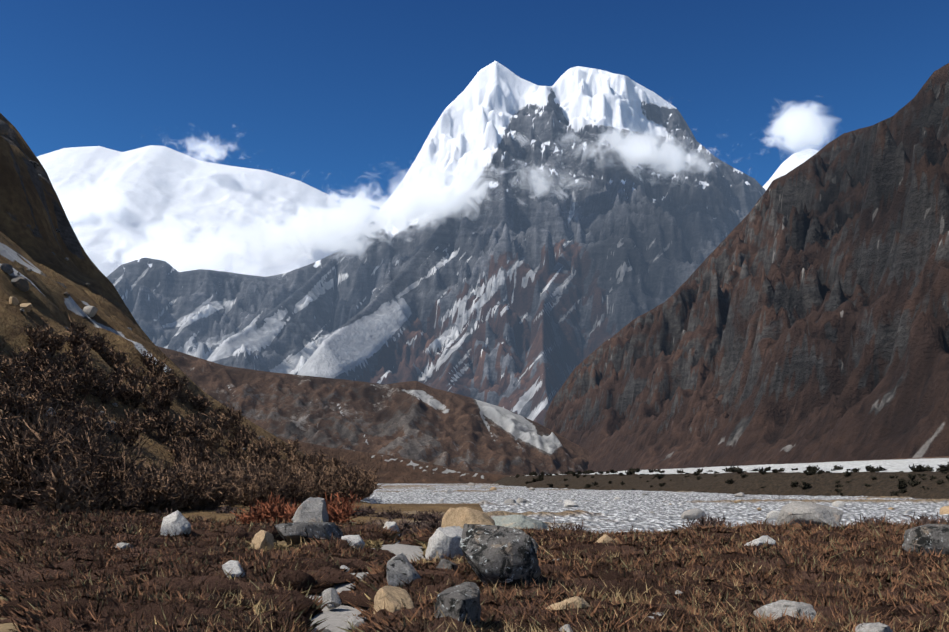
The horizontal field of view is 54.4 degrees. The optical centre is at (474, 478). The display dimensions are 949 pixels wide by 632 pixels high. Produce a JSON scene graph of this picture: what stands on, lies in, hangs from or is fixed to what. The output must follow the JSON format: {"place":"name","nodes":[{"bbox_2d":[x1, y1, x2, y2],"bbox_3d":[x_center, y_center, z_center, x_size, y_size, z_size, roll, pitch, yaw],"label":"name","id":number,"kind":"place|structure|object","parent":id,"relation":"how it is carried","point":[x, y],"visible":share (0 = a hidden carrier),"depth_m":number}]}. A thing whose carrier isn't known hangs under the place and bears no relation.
{"place":"outdoors","nodes":[
{"label":"outdoors","id":0,"kind":"place"},
{"bbox_2d":[37,145,360,276],"bbox_3d":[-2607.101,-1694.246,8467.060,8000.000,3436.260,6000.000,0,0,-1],"label":"snow massif","id":1,"kind":"structure","parent":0,"point":[146,170],"depth_m":8680.32},
{"bbox_2d":[0,113,482,530],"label":"mountain slope","id":2,"kind":"structure","parent":0,"point":[28,195],"depth_m":129.60},
{"bbox_2d":[0,120,8,134],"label":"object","id":3,"kind":"structure","parent":2,"relation":"on","point":[4,127],"depth_m":149.21},
{"bbox_2d":[0,263,13,273],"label":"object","id":4,"kind":"structure","parent":2,"relation":"attached to","point":[6,268],"depth_m":112.70},
{"bbox_2d":[9,296,18,305],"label":"rock","id":5,"kind":"object","parent":2,"relation":"attached to","point":[13,301],"depth_m":106.97},
{"bbox_2d":[11,276,28,291],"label":"rock","id":6,"kind":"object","parent":2,"relation":"attached to","point":[20,283],"depth_m":112.69},
{"bbox_2d":[20,303,31,311],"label":"rock","id":7,"kind":"object","parent":2,"relation":"attached to","point":[26,307],"depth_m":109.78},
{"bbox_2d":[29,160,38,168],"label":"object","id":8,"kind":"structure","parent":2,"relation":"attached to","point":[35,164],"depth_m":164.24},
{"bbox_2d":[44,407,58,416],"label":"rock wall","id":9,"kind":"structure","parent":2,"relation":"attached to","point":[50,412],"depth_m":89.80},
{"bbox_2d":[83,306,97,316],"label":"rock","id":10,"kind":"object","parent":2,"relation":"attached to","point":[90,311],"depth_m":127.50},
{"bbox_2d":[104,421,114,435],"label":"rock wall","id":11,"kind":"structure","parent":2,"relation":"attached to","point":[109,432],"depth_m":95.76},
{"bbox_2d":[0,316,383,506],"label":"shrubs","id":12,"kind":"object","parent":2,"relation":"on","point":[37,377],"visible":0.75,"depth_m":102.87},
{"bbox_2d":[228,488,362,523],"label":"red shrubs","id":13,"kind":"object","parent":2,"relation":"on","point":[336,511],"visible":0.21,"depth_m":31.54},
{"bbox_2d":[0,539,486,631],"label":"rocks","id":14,"kind":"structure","parent":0,"point":[338,617],"depth_m":13.70},
{"bbox_2d":[0,381,236,512],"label":"shrubs","id":15,"kind":"object","parent":14,"relation":"on","point":[45,470],"visible":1,"depth_m":27.76},
{"bbox_2d":[115,542,132,548],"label":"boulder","id":16,"kind":"object","parent":14,"relation":"on","point":[122,545],"visible":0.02,"depth_m":18.73},
{"bbox_2d":[160,510,190,535],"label":"boulder","id":17,"kind":"object","parent":14,"relation":"on","point":[177,520],"visible":0.65,"depth_m":21.59},
{"bbox_2d":[250,530,273,549],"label":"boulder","id":18,"kind":"object","parent":14,"relation":"on","point":[261,537],"visible":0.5,"depth_m":20.76},
{"bbox_2d":[274,522,342,545],"bbox_3d":[-4.306,1.492,23.938,0.990,0.743,2.085,0,0,33],"label":"boulder","id":19,"kind":"object","parent":14,"relation":"on","point":[293,532],"visible":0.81,"depth_m":23.52},
{"bbox_2d":[292,497,328,521],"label":"boulder","id":20,"kind":"object","parent":14,"relation":"on","point":[310,508],"visible":0.52,"depth_m":29.33},
{"bbox_2d":[327,603,334,608],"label":"stone","id":21,"kind":"object","parent":14,"relation":"on","point":[330,605],"visible":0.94,"depth_m":13.43},
{"bbox_2d":[322,588,341,608],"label":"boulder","id":22,"kind":"object","parent":14,"relation":"on","point":[330,595],"visible":0.83,"depth_m":13.50},
{"bbox_2d":[341,535,364,548],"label":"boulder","id":23,"kind":"object","parent":14,"relation":"on","point":[355,539],"visible":0.67,"depth_m":22.51},
{"bbox_2d":[383,521,399,536],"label":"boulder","id":24,"kind":"object","parent":14,"relation":"on","point":[389,525],"visible":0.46,"depth_m":31.78},
{"bbox_2d":[425,526,462,559],"bbox_3d":[-0.618,1.599,21.725,1.068,0.948,0.780,0,0,-41],"label":"boulder","id":25,"kind":"object","parent":14,"relation":"on","point":[443,541],"visible":0.65,"depth_m":21.40},
{"bbox_2d":[436,558,457,570],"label":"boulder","id":26,"kind":"object","parent":14,"relation":"on","point":[448,564],"visible":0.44,"depth_m":15.72},
{"bbox_2d":[434,582,480,625],"bbox_3d":[-0.156,1.604,10.775,0.549,0.762,0.635,0,0,-38],"label":"boulder","id":27,"kind":"object","parent":14,"relation":"on","point":[458,602],"visible":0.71,"depth_m":10.58},
{"bbox_2d":[441,507,494,527],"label":"boulder","id":28,"kind":"object","parent":14,"relation":"on","point":[460,516],"visible":0.44,"depth_m":23.51},
{"bbox_2d":[460,524,540,589],"bbox_3d":[0.417,1.347,14.934,1.316,1.211,1.176,0,0,-1],"label":"boulder","id":29,"kind":"object","parent":14,"relation":"on","point":[499,554],"visible":0.83,"depth_m":14.49},
{"bbox_2d":[528,535,537,552],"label":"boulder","id":30,"kind":"object","parent":14,"relation":"on","point":[535,544],"visible":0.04,"depth_m":17.06},
{"bbox_2d":[151,500,948,536],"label":"bank shrubs","id":31,"kind":"object","parent":14,"relation":"on","point":[432,518],"visible":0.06,"depth_m":45.78},
{"bbox_2d":[597,534,613,542],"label":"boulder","id":32,"kind":"object","parent":14,"relation":"on","point":[606,538],"visible":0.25,"depth_m":23.29},
{"bbox_2d":[681,508,706,519],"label":"river stone","id":33,"kind":"object","parent":14,"relation":"on","point":[694,513],"visible":0.62,"depth_m":61.87},
{"bbox_2d":[753,600,815,619],"bbox_3d":[3.963,1.777,11.820,0.683,0.436,1.068,0,0,-1],"label":"boulder","id":34,"kind":"object","parent":14,"relation":"on","point":[781,606],"visible":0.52,"depth_m":11.59},
{"bbox_2d":[776,501,843,526],"bbox_3d":[11.608,1.591,31.783,2.027,1.640,2.158,0,0,-1],"label":"boulder","id":35,"kind":"object","parent":14,"relation":"on","point":[801,511],"visible":0.67,"depth_m":31.23},
{"bbox_2d":[902,524,948,556],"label":"boulder","id":36,"kind":"object","parent":14,"relation":"on","point":[931,537],"visible":0.62,"depth_m":18.84},
{"bbox_2d":[939,506,948,514],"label":"river stone","id":37,"kind":"object","parent":14,"relation":"on","point":[944,510],"visible":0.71,"depth_m":69.56},
{"bbox_2d":[278,437,510,483],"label":"bank","id":38,"kind":"structure","parent":0,"point":[393,470],"depth_m":512.92},
{"bbox_2d":[107,61,765,424],"bbox_3d":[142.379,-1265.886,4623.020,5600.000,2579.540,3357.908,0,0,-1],"label":"peak","id":39,"kind":"structure","parent":0,"point":[509,303],"depth_m":4550.84},
{"bbox_2d":[0,0,948,284],"label":"sky","id":40,"kind":"structure","parent":0,"point":[340,99]},
{"bbox_2d":[349,483,948,533],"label":"riverbed","id":41,"kind":"structure","parent":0,"point":[594,510],"depth_m":97.35},
{"bbox_2d":[0,504,948,631],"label":"grass","id":42,"kind":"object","parent":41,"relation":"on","point":[614,576],"visible":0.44,"depth_m":14.79},
{"bbox_2d":[222,560,244,577],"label":"rock","id":43,"kind":"object","parent":42,"relation":"on","point":[234,567],"visible":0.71,"depth_m":15.01},
{"bbox_2d":[340,565,349,571],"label":"stone","id":44,"kind":"object","parent":42,"relation":"on","point":[343,567],"visible":0.58,"depth_m":16.82},
{"bbox_2d":[346,616,367,629],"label":"stone","id":45,"kind":"object","parent":42,"relation":"on","point":[353,619],"visible":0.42,"depth_m":11.18},
{"bbox_2d":[354,622,364,628],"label":"stone","id":46,"kind":"object","parent":42,"relation":"on","point":[357,624],"visible":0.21,"depth_m":11.11},
{"bbox_2d":[374,585,414,613],"bbox_3d":[-0.966,1.621,11.582,0.503,0.550,0.734,0,0,-35],"label":"boulder","id":47,"kind":"object","parent":42,"relation":"on","point":[392,597],"visible":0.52,"depth_m":11.46},
{"bbox_2d":[387,553,420,586],"bbox_3d":[-1.091,1.539,14.645,0.588,0.727,0.582,0,0,-1],"label":"boulder","id":48,"kind":"object","parent":42,"relation":"on","point":[401,567],"visible":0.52,"depth_m":14.40},
{"bbox_2d":[0,505,878,545],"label":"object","id":49,"kind":"object","parent":42,"relation":"on","point":[252,527],"visible":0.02,"depth_m":25.55},
{"bbox_2d":[1,506,948,631],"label":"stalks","id":50,"kind":"object","parent":42,"relation":"on","point":[531,629],"visible":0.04,"depth_m":13.10},
{"bbox_2d":[559,624,572,631],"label":"rock","id":51,"kind":"object","parent":42,"relation":"on","point":[567,628],"visible":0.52,"depth_m":10.15},
{"bbox_2d":[547,596,589,609],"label":"rock","id":52,"kind":"object","parent":42,"relation":"on","point":[575,600],"visible":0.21,"depth_m":11.42},
{"bbox_2d":[744,535,775,545],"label":"rock","id":53,"kind":"object","parent":42,"relation":"on","point":[760,541],"visible":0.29,"depth_m":20.87},
{"bbox_2d":[855,622,892,631],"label":"rock","id":54,"kind":"object","parent":42,"relation":"on","point":[873,627],"visible":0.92,"depth_m":10.12},
{"bbox_2d":[504,499,515,502],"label":"river stone","id":55,"kind":"object","parent":41,"relation":"on","point":[509,501],"visible":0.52,"depth_m":101.28},
{"bbox_2d":[492,514,546,529],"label":"boulder","id":56,"kind":"object","parent":41,"relation":"on","point":[522,521],"visible":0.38,"depth_m":33.80},
{"bbox_2d":[516,498,526,502],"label":"river stone","id":57,"kind":"object","parent":41,"relation":"on","point":[520,500],"visible":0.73,"depth_m":104.32},
{"bbox_2d":[564,501,577,507],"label":"river stone","id":58,"kind":"object","parent":41,"relation":"on","point":[567,504],"visible":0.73,"depth_m":89.76},
{"bbox_2d":[735,492,743,496],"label":"river stone","id":59,"kind":"object","parent":41,"relation":"on","point":[740,494],"visible":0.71,"depth_m":137.55},
{"bbox_2d":[767,511,779,518],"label":"river stone","id":60,"kind":"object","parent":41,"relation":"on","point":[774,514],"visible":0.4,"depth_m":64.12},
{"bbox_2d":[832,501,845,506],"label":"river stone","id":61,"kind":"object","parent":41,"relation":"on","point":[838,504],"visible":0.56,"depth_m":89.90},
{"bbox_2d":[543,63,948,471],"bbox_3d":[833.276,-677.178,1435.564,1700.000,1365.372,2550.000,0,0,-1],"label":"mountain slope","id":62,"kind":"structure","parent":0,"point":[800,314],"depth_m":1123.80},
{"bbox_2d":[763,149,818,189],"bbox_3d":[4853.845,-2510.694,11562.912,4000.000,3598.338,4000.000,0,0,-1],"label":"peak","id":63,"kind":"structure","parent":0,"point":[789,164],"depth_m":11961.18},
{"label":"valley floor","id":64,"kind":"structure","parent":0,"visible":0},
{"bbox_2d":[157,346,591,475],"bbox_3d":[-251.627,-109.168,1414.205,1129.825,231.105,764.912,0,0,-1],"label":"moraine","id":65,"kind":"structure","parent":64,"relation":"on","point":[416,421],"depth_m":1394.98},
{"bbox_2d":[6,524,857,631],"bbox_3d":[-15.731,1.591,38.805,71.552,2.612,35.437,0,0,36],"label":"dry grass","id":66,"kind":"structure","parent":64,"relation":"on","point":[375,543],"depth_m":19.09},
{"bbox_2d":[493,456,948,498],"bbox_3d":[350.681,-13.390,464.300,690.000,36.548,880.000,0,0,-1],"label":"fan","id":67,"kind":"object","parent":64,"relation":"on","point":[822,484],"visible":0.65,"depth_m":169.94},
{"bbox_2d":[516,462,948,495],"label":"shrubs","id":68,"kind":"object","parent":64,"relation":"on","point":[900,485],"visible":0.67,"depth_m":158.34}
]}

